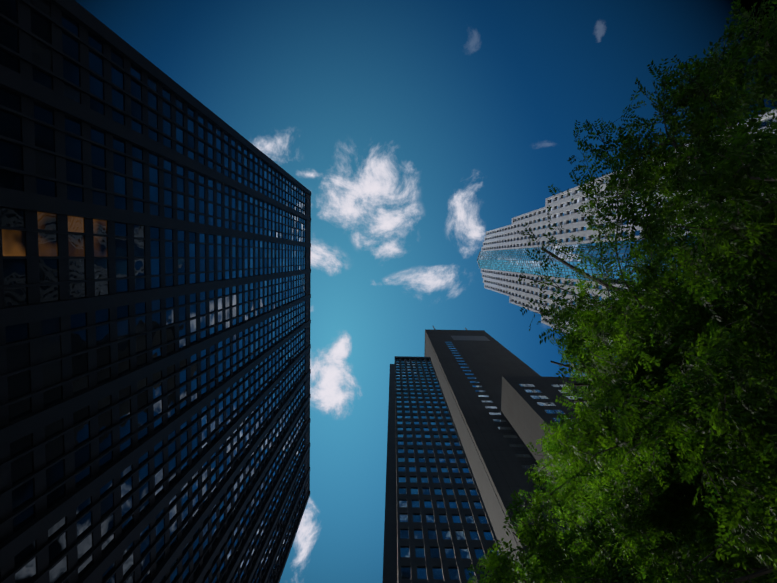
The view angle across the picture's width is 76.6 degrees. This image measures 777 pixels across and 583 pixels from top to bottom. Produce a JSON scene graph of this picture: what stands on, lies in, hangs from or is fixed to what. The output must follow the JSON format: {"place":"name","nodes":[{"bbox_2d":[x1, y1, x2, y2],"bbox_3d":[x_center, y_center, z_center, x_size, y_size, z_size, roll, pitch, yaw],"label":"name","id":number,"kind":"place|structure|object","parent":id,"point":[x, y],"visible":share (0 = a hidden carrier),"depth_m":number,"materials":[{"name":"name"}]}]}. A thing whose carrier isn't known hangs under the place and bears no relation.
{"place":"outdoors","nodes":[
{"label":"outdoors","id":0,"kind":"place"},
{"bbox_2d":[0,0,310,582],"bbox_3d":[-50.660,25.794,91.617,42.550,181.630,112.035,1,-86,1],"label":"skyscraper","id":1,"kind":"structure","parent":0,"point":[155,283],"depth_m":58.42,"materials":[{"name":"black paint"}]},
{"bbox_2d":[75,0,776,582],"label":"sky","id":2,"kind":"structure","parent":0,"point":[415,130],"materials":[{"name":"blue"}]},
{"bbox_2d":[382,356,501,582],"bbox_3d":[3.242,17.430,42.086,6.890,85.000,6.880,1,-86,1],"label":"skyscraper","id":3,"kind":"structure","parent":0,"point":[438,527],"depth_m":35.53,"materials":[{"name":"blue glass"}]},
{"bbox_2d":[424,326,612,582],"bbox_3d":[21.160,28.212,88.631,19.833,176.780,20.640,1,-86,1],"label":"skyscraper","id":4,"kind":"structure","parent":0,"point":[472,368],"depth_m":75.64,"materials":[{"name":"grey concrete"}]},
{"bbox_2d":[501,376,700,582],"bbox_3d":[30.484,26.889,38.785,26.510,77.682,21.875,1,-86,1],"label":"building wing","id":5,"kind":"structure","parent":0,"point":[529,405],"depth_m":65.26,"materials":[{"name":"grey concrete"}]},
{"bbox_2d":[467,0,776,582],"bbox_3d":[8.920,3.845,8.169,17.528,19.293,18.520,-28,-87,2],"label":"honey locust tree","id":6,"kind":"object","parent":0,"point":[679,429],"visible":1,"depth_m":4.76,"materials":[{"name":"green plant"}]},
{"bbox_2d":[477,109,776,346],"bbox_3d":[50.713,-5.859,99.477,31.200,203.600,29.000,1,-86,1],"label":"skyscraper","id":7,"kind":"structure","parent":0,"point":[503,258],"depth_m":110.62,"materials":[{"name":"stone"}]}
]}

